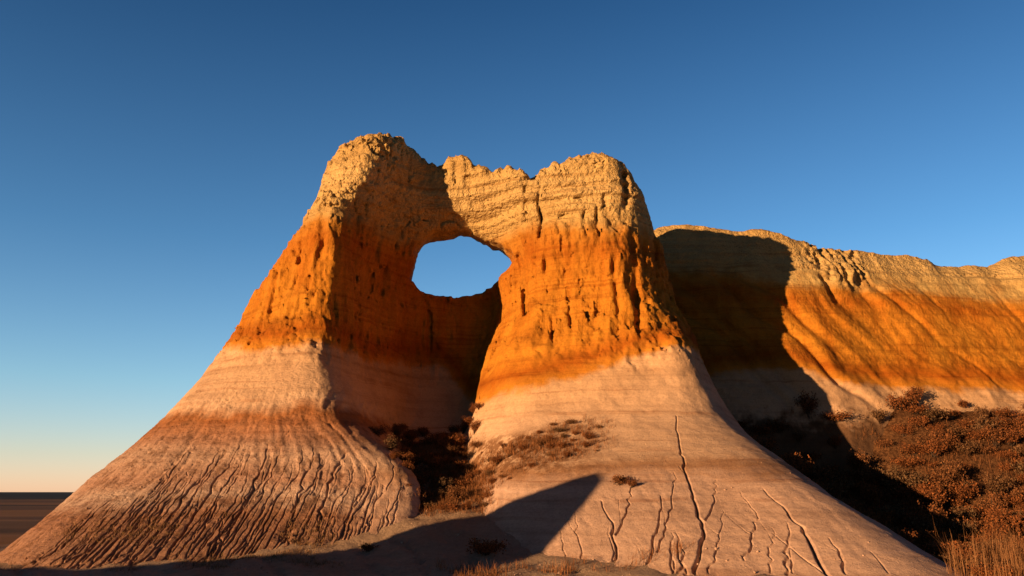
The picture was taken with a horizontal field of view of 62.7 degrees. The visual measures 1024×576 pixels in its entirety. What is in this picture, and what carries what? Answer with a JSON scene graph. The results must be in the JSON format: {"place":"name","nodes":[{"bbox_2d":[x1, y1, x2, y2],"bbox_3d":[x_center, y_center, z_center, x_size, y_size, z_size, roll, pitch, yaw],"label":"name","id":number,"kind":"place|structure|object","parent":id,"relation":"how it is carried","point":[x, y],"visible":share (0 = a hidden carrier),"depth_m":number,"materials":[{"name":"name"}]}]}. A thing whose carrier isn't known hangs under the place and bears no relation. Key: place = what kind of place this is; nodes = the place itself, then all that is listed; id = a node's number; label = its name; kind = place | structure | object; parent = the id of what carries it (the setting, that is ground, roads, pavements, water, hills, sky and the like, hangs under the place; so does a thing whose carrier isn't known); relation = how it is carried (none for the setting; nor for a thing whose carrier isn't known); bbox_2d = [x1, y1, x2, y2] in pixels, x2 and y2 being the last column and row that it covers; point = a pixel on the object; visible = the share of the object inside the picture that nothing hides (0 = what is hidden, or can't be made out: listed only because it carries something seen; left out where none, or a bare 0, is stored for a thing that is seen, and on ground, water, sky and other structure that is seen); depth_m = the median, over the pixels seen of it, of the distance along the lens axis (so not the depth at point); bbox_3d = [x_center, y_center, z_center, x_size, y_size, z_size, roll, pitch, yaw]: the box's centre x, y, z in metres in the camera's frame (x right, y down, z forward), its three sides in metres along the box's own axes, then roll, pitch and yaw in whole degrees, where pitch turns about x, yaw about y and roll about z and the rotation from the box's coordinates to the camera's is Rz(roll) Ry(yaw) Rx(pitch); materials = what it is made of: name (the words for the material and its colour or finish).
{"place":"outdoors","nodes":[
{"label":"outdoors","id":0,"kind":"place"},
{"bbox_2d":[384,433,401,450],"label":"shrub","id":1,"kind":"object","parent":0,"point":[393,443],"visible":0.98,"depth_m":24.12,"materials":[{"name":"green plant"}]},
{"bbox_2d":[25,443,876,575],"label":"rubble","id":2,"kind":"object","parent":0,"point":[86,508],"visible":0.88,"depth_m":19.41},
{"bbox_2d":[0,405,1023,575],"bbox_3d":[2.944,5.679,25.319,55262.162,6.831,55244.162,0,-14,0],"label":"ground","id":3,"kind":"structure","parent":0,"point":[21,513],"depth_m":19.31,"materials":[{"name":"soil"}]},
{"bbox_2d":[0,492,383,572],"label":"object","id":4,"kind":"structure","parent":3,"relation":"on","point":[234,559],"depth_m":19.37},
{"bbox_2d":[358,543,378,551],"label":"shrub","id":5,"kind":"object","parent":3,"relation":"on","point":[366,546],"visible":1,"depth_m":19.22,"materials":[{"name":"brown plant"}]},
{"bbox_2d":[418,492,433,503],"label":"shrub","id":6,"kind":"object","parent":3,"relation":"on","point":[422,499],"visible":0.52,"depth_m":22.37,"materials":[{"name":"brown plant"}]},
{"bbox_2d":[435,438,452,450],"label":"shrub","id":7,"kind":"object","parent":3,"relation":"on","point":[442,444],"visible":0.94,"depth_m":26.75,"materials":[{"name":"brown plant"}]},
{"bbox_2d":[437,476,452,490],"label":"shrub","id":8,"kind":"object","parent":3,"relation":"on","point":[443,484],"visible":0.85,"depth_m":23.43,"materials":[{"name":"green plant"}]},
{"bbox_2d":[435,487,457,497],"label":"shrub","id":9,"kind":"object","parent":3,"relation":"on","point":[443,490],"visible":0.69,"depth_m":22.85,"materials":[{"name":"brown plant"}]},
{"bbox_2d":[443,445,459,457],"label":"shrub","id":10,"kind":"object","parent":3,"relation":"on","point":[449,451],"visible":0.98,"depth_m":26.07,"materials":[{"name":"brown plant"}]},
{"bbox_2d":[447,501,460,511],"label":"shrub","id":11,"kind":"object","parent":3,"relation":"on","point":[453,506],"visible":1,"depth_m":21.78,"materials":[{"name":"brown plant"}]},
{"bbox_2d":[448,429,464,447],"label":"shrub","id":12,"kind":"object","parent":3,"relation":"on","point":[457,440],"visible":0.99,"depth_m":27.02,"materials":[{"name":"brown plant"}]},
{"bbox_2d":[447,485,468,501],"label":"shrub","id":13,"kind":"object","parent":3,"relation":"on","point":[456,494],"visible":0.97,"depth_m":22.47,"materials":[{"name":"brown plant"}]},
{"bbox_2d":[452,460,470,469],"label":"shrub","id":14,"kind":"object","parent":3,"relation":"on","point":[459,464],"visible":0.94,"depth_m":25.05,"materials":[{"name":"brown plant"}]},
{"bbox_2d":[452,477,472,486],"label":"shrub","id":15,"kind":"object","parent":3,"relation":"on","point":[460,483],"visible":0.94,"depth_m":23.52,"materials":[{"name":"brown plant"}]},
{"bbox_2d":[0,132,965,575],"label":"rock arch","id":16,"kind":"object","parent":3,"relation":"on","point":[346,334],"visible":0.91,"depth_m":25.64,"materials":[{"name":"stone"}]},
{"bbox_2d":[368,424,389,436],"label":"shrub","id":17,"kind":"object","parent":16,"relation":"on","point":[377,431],"visible":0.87,"depth_m":25.69,"materials":[{"name":"brown plant"}]},
{"bbox_2d":[390,422,404,440],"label":"shrub","id":18,"kind":"object","parent":16,"relation":"on","point":[397,431],"visible":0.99,"depth_m":28.06,"materials":[{"name":"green plant"}]},
{"bbox_2d":[403,430,419,439],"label":"shrub","id":19,"kind":"object","parent":16,"relation":"on","point":[412,435],"visible":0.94,"depth_m":28.82,"materials":[{"name":"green plant"}]},
{"bbox_2d":[454,421,468,434],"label":"shrub","id":20,"kind":"object","parent":16,"relation":"on","point":[464,427],"visible":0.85,"depth_m":29.15,"materials":[{"name":"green plant"}]},
{"bbox_2d":[469,419,480,433],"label":"shrub","id":21,"kind":"object","parent":16,"relation":"on","point":[473,426],"visible":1,"depth_m":27.21,"materials":[{"name":"brown plant"}]},
{"bbox_2d":[610,473,630,485],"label":"shrub","id":22,"kind":"object","parent":16,"relation":"on","point":[619,480],"visible":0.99,"depth_m":20.92,"materials":[{"name":"brown plant"}]},
{"bbox_2d":[837,498,856,507],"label":"shrub","id":23,"kind":"object","parent":16,"relation":"on","point":[849,503],"visible":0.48,"depth_m":21.30,"materials":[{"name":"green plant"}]},
{"bbox_2d":[931,552,954,563],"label":"shrub","id":24,"kind":"object","parent":16,"relation":"on","point":[941,558],"visible":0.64,"depth_m":17.13,"materials":[{"name":"brown plant"}]},
{"bbox_2d":[465,535,512,555],"bbox_3d":[-0.557,5.705,18.539,1.037,0.481,1.042,4,-14,-16],"label":"shrub","id":25,"kind":"object","parent":3,"relation":"on","point":[480,547],"visible":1,"depth_m":18.42,"materials":[{"name":"brown plant"}]},
{"bbox_2d":[385,395,617,516],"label":"gully grass","id":26,"kind":"structure","parent":3,"relation":"on","point":[481,478],"depth_m":23.71,"materials":[{"name":"plant"}]},
{"bbox_2d":[399,450,414,461],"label":"shrub","id":27,"kind":"object","parent":26,"relation":"on","point":[406,457],"visible":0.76,"depth_m":23.84,"materials":[{"name":"brown plant"}]},
{"bbox_2d":[436,536,699,575],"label":"foreground grass","id":28,"kind":"structure","parent":3,"relation":"on","point":[568,568],"depth_m":17.22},
{"bbox_2d":[779,452,813,475],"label":"shrub","id":29,"kind":"object","parent":3,"relation":"on","point":[794,463],"visible":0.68,"depth_m":24.68,"materials":[{"name":"brown plant"}]},
{"bbox_2d":[802,457,819,477],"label":"shrub","id":30,"kind":"object","parent":3,"relation":"on","point":[812,461],"visible":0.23,"depth_m":29.44,"materials":[{"name":"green plant"}]},
{"bbox_2d":[802,450,825,460],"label":"shrub","id":31,"kind":"object","parent":3,"relation":"on","point":[814,456],"visible":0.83,"depth_m":30.26,"materials":[{"name":"brown plant"}]},
{"bbox_2d":[844,446,870,470],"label":"shrub","id":32,"kind":"object","parent":3,"relation":"on","point":[856,462],"visible":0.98,"depth_m":29.84,"materials":[{"name":"brown plant"}]},
{"bbox_2d":[869,408,887,423],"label":"shrub","id":33,"kind":"object","parent":3,"relation":"on","point":[880,415],"visible":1,"depth_m":31.84,"materials":[{"name":"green plant"}]},
{"bbox_2d":[875,438,893,447],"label":"shrub","id":34,"kind":"object","parent":3,"relation":"on","point":[881,442],"visible":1,"depth_m":30.81,"materials":[{"name":"brown plant"}]},
{"bbox_2d":[748,401,1023,574],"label":"dry grass","id":35,"kind":"structure","parent":3,"relation":"on","point":[939,540],"depth_m":28.71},
{"bbox_2d":[873,459,908,491],"bbox_3d":[12.922,6.483,28.765,1.324,1.238,1.102,-9,-16,32],"label":"shrub","id":36,"kind":"object","parent":3,"relation":"on","point":[886,479],"visible":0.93,"depth_m":28.67,"materials":[{"name":"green plant"}]},
{"bbox_2d":[891,423,913,436],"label":"shrub","id":37,"kind":"object","parent":3,"relation":"on","point":[902,429],"visible":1,"depth_m":31.29,"materials":[{"name":"brown plant"}]},
{"bbox_2d":[884,391,923,410],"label":"shrub","id":38,"kind":"object","parent":3,"relation":"on","point":[900,402],"visible":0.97,"depth_m":32.25,"materials":[{"name":"brown plant"}]},
{"bbox_2d":[886,483,922,500],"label":"shrub","id":39,"kind":"object","parent":3,"relation":"on","point":[900,492],"visible":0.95,"depth_m":27.82,"materials":[{"name":"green plant"}]},
{"bbox_2d":[896,529,917,542],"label":"shrub","id":40,"kind":"object","parent":3,"relation":"on","point":[907,537],"visible":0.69,"depth_m":18.44,"materials":[{"name":"brown plant"}]},
{"bbox_2d":[889,456,924,468],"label":"shrub","id":41,"kind":"object","parent":3,"relation":"on","point":[903,462],"visible":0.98,"depth_m":29.61,"materials":[{"name":"brown plant"}]},
{"bbox_2d":[898,495,923,511],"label":"shrub","id":42,"kind":"object","parent":3,"relation":"on","point":[911,502],"visible":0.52,"depth_m":26.55,"materials":[{"name":"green plant"}]},
{"bbox_2d":[898,442,927,456],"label":"shrub","id":43,"kind":"object","parent":3,"relation":"on","point":[913,449],"visible":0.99,"depth_m":30.20,"materials":[{"name":"brown plant"}]},
{"bbox_2d":[902,381,924,406],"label":"shrub","id":44,"kind":"object","parent":3,"relation":"on","point":[916,393],"visible":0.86,"depth_m":32.78,"materials":[{"name":"brown plant"}]},
{"bbox_2d":[897,469,931,492],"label":"shrub","id":45,"kind":"object","parent":3,"relation":"on","point":[915,480],"visible":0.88,"depth_m":28.29,"materials":[{"name":"brown plant"}]},
{"bbox_2d":[897,504,933,532],"bbox_3d":[11.457,6.646,23.801,0.960,1.032,0.922,-3,-14,12],"label":"shrub","id":46,"kind":"object","parent":3,"relation":"on","point":[905,518],"visible":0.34,"depth_m":23.80,"materials":[{"name":"brown plant"}]},
{"bbox_2d":[902,403,929,414],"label":"shrub","id":47,"kind":"object","parent":3,"relation":"on","point":[917,410],"visible":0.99,"depth_m":31.99,"materials":[{"name":"brown plant"}]},
{"bbox_2d":[900,527,935,547],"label":"shrub","id":48,"kind":"object","parent":3,"relation":"on","point":[922,537],"visible":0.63,"depth_m":19.99,"materials":[{"name":"brown plant"}]},
{"bbox_2d":[905,415,930,427],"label":"shrub","id":49,"kind":"object","parent":3,"relation":"on","point":[923,421],"visible":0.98,"depth_m":31.43,"materials":[{"name":"brown plant"}]},
{"bbox_2d":[902,512,943,535],"bbox_3d":[11.408,6.629,23.283,0.991,0.999,0.935,-1,-14,4],"label":"shrub","id":50,"kind":"object","parent":3,"relation":"on","point":[929,525],"visible":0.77,"depth_m":23.18,"materials":[{"name":"brown plant"}]},
{"bbox_2d":[912,434,933,444],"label":"shrub","id":51,"kind":"object","parent":3,"relation":"on","point":[922,441],"visible":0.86,"depth_m":30.71,"materials":[{"name":"brown plant"}]},
{"bbox_2d":[912,499,950,537],"bbox_3d":[11.952,6.612,24.020,1.146,1.380,1.031,-7,-15,25],"label":"shrub","id":52,"kind":"object","parent":3,"relation":"on","point":[936,515],"visible":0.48,"depth_m":23.93,"materials":[{"name":"brown plant"}]},
{"bbox_2d":[912,476,952,510],"bbox_3d":[13.600,6.708,27.070,1.075,1.306,1.228,3,-14,-11],"label":"shrub","id":53,"kind":"object","parent":3,"relation":"on","point":[938,496],"visible":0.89,"depth_m":26.98,"materials":[{"name":"brown plant"}]},
{"bbox_2d":[917,438,948,457],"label":"shrub","id":54,"kind":"object","parent":3,"relation":"on","point":[933,448],"visible":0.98,"depth_m":30.02,"materials":[{"name":"brown plant"}]},
{"bbox_2d":[921,405,951,420],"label":"shrub","id":55,"kind":"object","parent":3,"relation":"on","point":[933,413],"visible":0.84,"depth_m":32.04,"materials":[{"name":"brown plant"}]},
{"bbox_2d":[928,422,944,430],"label":"shrub","id":56,"kind":"object","parent":3,"relation":"on","point":[936,427],"visible":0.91,"depth_m":31.31,"materials":[{"name":"brown plant"}]},
{"bbox_2d":[917,541,969,555],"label":"shrub","id":57,"kind":"object","parent":3,"relation":"on","point":[938,549],"visible":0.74,"depth_m":18.57,"materials":[{"name":"brown plant"}]},
{"bbox_2d":[926,428,960,450],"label":"shrub","id":58,"kind":"object","parent":3,"relation":"on","point":[944,436],"visible":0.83,"depth_m":30.50,"materials":[{"name":"brown plant"}]},
{"bbox_2d":[934,528,958,537],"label":"shrub","id":59,"kind":"object","parent":3,"relation":"on","point":[944,533],"visible":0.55,"depth_m":23.14,"materials":[{"name":"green plant"}]},
{"bbox_2d":[926,466,968,491],"bbox_3d":[14.582,6.471,28.270,1.267,0.952,1.177,4,-14,-17],"label":"shrub","id":60,"kind":"object","parent":3,"relation":"on","point":[943,479],"visible":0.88,"depth_m":28.15,"materials":[{"name":"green plant"}]},
{"bbox_2d":[929,459,969,479],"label":"shrub","id":61,"kind":"object","parent":3,"relation":"on","point":[956,465],"visible":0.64,"depth_m":28.80,"materials":[{"name":"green plant"}]},
{"bbox_2d":[943,495,967,508],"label":"shrub","id":62,"kind":"object","parent":3,"relation":"on","point":[958,502],"visible":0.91,"depth_m":27.18,"materials":[{"name":"brown plant"}]},
{"bbox_2d":[940,517,977,536],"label":"shrub","id":63,"kind":"object","parent":3,"relation":"on","point":[960,527],"visible":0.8,"depth_m":23.44,"materials":[{"name":"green plant"}]},
{"bbox_2d":[944,424,973,438],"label":"shrub","id":64,"kind":"object","parent":3,"relation":"on","point":[956,431],"visible":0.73,"depth_m":31.21,"materials":[{"name":"brown plant"}]},
{"bbox_2d":[946,479,981,503],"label":"shrub","id":65,"kind":"object","parent":3,"relation":"on","point":[964,492],"visible":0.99,"depth_m":27.44,"materials":[{"name":"brown plant"}]},
{"bbox_2d":[954,418,976,429],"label":"shrub","id":66,"kind":"object","parent":3,"relation":"on","point":[964,424],"visible":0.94,"depth_m":32.01,"materials":[{"name":"brown plant"}]},
{"bbox_2d":[951,505,981,521],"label":"shrub","id":67,"kind":"object","parent":3,"relation":"on","point":[964,513],"visible":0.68,"depth_m":25.33,"materials":[{"name":"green plant"}]},
{"bbox_2d":[953,546,979,561],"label":"shrub","id":68,"kind":"object","parent":3,"relation":"on","point":[970,553],"visible":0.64,"depth_m":17.81,"materials":[{"name":"brown plant"}]},
{"bbox_2d":[943,533,993,543],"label":"shrub","id":69,"kind":"object","parent":3,"relation":"on","point":[967,539],"visible":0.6,"depth_m":21.25,"materials":[{"name":"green plant"}]},
{"bbox_2d":[953,439,983,457],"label":"shrub","id":70,"kind":"object","parent":3,"relation":"on","point":[965,448],"visible":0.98,"depth_m":30.22,"materials":[{"name":"brown plant"}]},
{"bbox_2d":[953,515,984,534],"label":"shrub","id":71,"kind":"object","parent":3,"relation":"on","point":[973,525],"visible":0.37,"depth_m":23.79,"materials":[{"name":"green plant"}]},
{"bbox_2d":[947,514,993,536],"bbox_3d":[13.388,6.931,24.277,1.137,0.738,1.335,-1,-14,2],"label":"shrub","id":72,"kind":"object","parent":3,"relation":"on","point":[970,521],"visible":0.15,"depth_m":24.45,"materials":[{"name":"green plant"}]},
{"bbox_2d":[958,428,989,440],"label":"shrub","id":73,"kind":"object","parent":3,"relation":"on","point":[973,434],"visible":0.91,"depth_m":31.20,"materials":[{"name":"brown plant"}]},
{"bbox_2d":[970,404,990,419],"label":"shrub","id":74,"kind":"object","parent":3,"relation":"on","point":[981,410],"visible":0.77,"depth_m":32.67,"materials":[{"name":"brown plant"}]},
{"bbox_2d":[962,538,1007,556],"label":"shrub","id":75,"kind":"object","parent":3,"relation":"on","point":[984,546],"visible":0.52,"depth_m":18.59,"materials":[{"name":"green plant"}]},
{"bbox_2d":[958,555,1011,570],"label":"shrub","id":76,"kind":"object","parent":3,"relation":"on","point":[998,564],"visible":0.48,"depth_m":16.63,"materials":[{"name":"brown plant"}]},
{"bbox_2d":[973,444,997,454],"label":"shrub","id":77,"kind":"object","parent":3,"relation":"on","point":[987,449],"visible":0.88,"depth_m":30.22,"materials":[{"name":"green plant"}]},
{"bbox_2d":[961,505,1012,520],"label":"shrub","id":78,"kind":"object","parent":3,"relation":"on","point":[983,511],"visible":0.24,"depth_m":25.77,"materials":[{"name":"brown plant"}]},
{"bbox_2d":[970,412,1004,438],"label":"shrub","id":79,"kind":"object","parent":3,"relation":"on","point":[979,421],"visible":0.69,"depth_m":31.62,"materials":[{"name":"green plant"}]},
{"bbox_2d":[978,530,1005,541],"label":"shrub","id":80,"kind":"object","parent":3,"relation":"on","point":[991,536],"visible":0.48,"depth_m":21.58,"materials":[{"name":"brown plant"}]},
{"bbox_2d":[974,491,1011,510],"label":"shrub","id":81,"kind":"object","parent":3,"relation":"on","point":[994,501],"visible":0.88,"depth_m":26.53,"materials":[{"name":"brown plant"}]},
{"bbox_2d":[968,560,1019,575],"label":"shrub","id":82,"kind":"object","parent":3,"relation":"on","point":[982,571],"visible":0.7,"depth_m":15.19,"materials":[{"name":"brown plant"}]},
{"bbox_2d":[975,518,1012,537],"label":"shrub","id":83,"kind":"object","parent":3,"relation":"on","point":[988,524],"visible":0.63,"depth_m":23.20,"materials":[{"name":"brown plant"}]},
{"bbox_2d":[978,421,1010,446],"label":"shrub","id":84,"kind":"object","parent":3,"relation":"on","point":[991,436],"visible":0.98,"depth_m":31.02,"materials":[{"name":"brown plant"}]},
{"bbox_2d":[981,417,1010,429],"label":"shrub","id":85,"kind":"object","parent":3,"relation":"on","point":[1002,425],"visible":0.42,"depth_m":31.78,"materials":[{"name":"brown plant"}]},
{"bbox_2d":[986,408,1006,419],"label":"shrub","id":86,"kind":"object","parent":3,"relation":"on","point":[997,413],"visible":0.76,"depth_m":32.89,"materials":[{"name":"brown plant"}]},
{"bbox_2d":[983,470,1015,496],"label":"shrub","id":87,"kind":"object","parent":3,"relation":"on","point":[998,484],"visible":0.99,"depth_m":27.46,"materials":[{"name":"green plant"}]},
{"bbox_2d":[977,508,1023,538],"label":"shrub","id":88,"kind":"object","parent":3,"relation":"on","point":[1015,525],"visible":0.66,"depth_m":23.59,"materials":[{"name":"brown plant"}]},
{"bbox_2d":[991,449,1018,458],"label":"shrub","id":89,"kind":"object","parent":3,"relation":"on","point":[1005,453],"visible":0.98,"depth_m":30.05,"materials":[{"name":"brown plant"}]},
{"bbox_2d":[996,461,1014,471],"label":"shrub","id":90,"kind":"object","parent":3,"relation":"on","point":[1006,466],"visible":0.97,"depth_m":29.36,"materials":[{"name":"brown plant"}]},
{"bbox_2d":[994,492,1023,506],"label":"shrub","id":91,"kind":"object","parent":3,"relation":"on","point":[1015,501],"visible":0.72,"depth_m":26.72,"materials":[{"name":"brown plant"}]},
{"bbox_2d":[995,426,1023,446],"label":"shrub","id":92,"kind":"object","parent":3,"relation":"on","point":[1012,437],"visible":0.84,"depth_m":30.96,"materials":[{"name":"brown plant"}]},
{"bbox_2d":[996,406,1022,418],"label":"shrub","id":93,"kind":"object","parent":3,"relation":"on","point":[1006,412],"visible":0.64,"depth_m":33.08,"materials":[{"name":"brown plant"}]},
{"bbox_2d":[1005,542,1023,562],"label":"shrub","id":94,"kind":"object","parent":3,"relation":"on","point":[1019,550],"visible":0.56,"depth_m":17.16,"materials":[{"name":"brown plant"}]},
{"bbox_2d":[1007,485,1023,503],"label":"shrub","id":95,"kind":"object","parent":3,"relation":"on","point":[1016,492],"visible":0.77,"depth_m":26.92,"materials":[{"name":"brown plant"}]},
{"bbox_2d":[1007,420,1023,430],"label":"shrub","id":96,"kind":"object","parent":3,"relation":"on","point":[1016,424],"visible":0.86,"depth_m":32.20,"materials":[{"name":"brown plant"}]},
{"bbox_2d":[1010,456,1023,474],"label":"shrub","id":97,"kind":"object","parent":3,"relation":"on","point":[1019,467],"visible":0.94,"depth_m":28.83,"materials":[{"name":"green plant"}]},
{"bbox_2d":[1010,412,1023,424],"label":"shrub","id":98,"kind":"object","parent":3,"relation":"on","point":[1019,418],"visible":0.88,"depth_m":32.80,"materials":[{"name":"brown plant"}]},
{"bbox_2d":[1011,444,1023,454],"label":"shrub","id":99,"kind":"object","parent":3,"relation":"on","point":[1019,450],"visible":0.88,"depth_m":30.47,"materials":[{"name":"brown plant"}]},
{"bbox_2d":[0,0,1023,491],"label":"sky","id":100,"kind":"structure","parent":0,"point":[159,158],"materials":[{"name":"blue"}]},
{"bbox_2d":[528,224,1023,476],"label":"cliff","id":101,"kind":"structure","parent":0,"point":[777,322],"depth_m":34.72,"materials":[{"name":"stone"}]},
{"bbox_2d":[794,390,819,418],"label":"shrub","id":102,"kind":"object","parent":101,"relation":"on","point":[811,406],"visible":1,"depth_m":31.66,"materials":[{"name":"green plant"}]},
{"bbox_2d":[815,410,852,422],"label":"shrub","id":103,"kind":"object","parent":101,"relation":"on","point":[837,417],"visible":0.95,"depth_m":31.29,"materials":[{"name":"brown plant"}]},
{"bbox_2d":[929,520,1023,575],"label":"tall grass","id":104,"kind":"structure","parent":0,"point":[1015,564],"depth_m":16.08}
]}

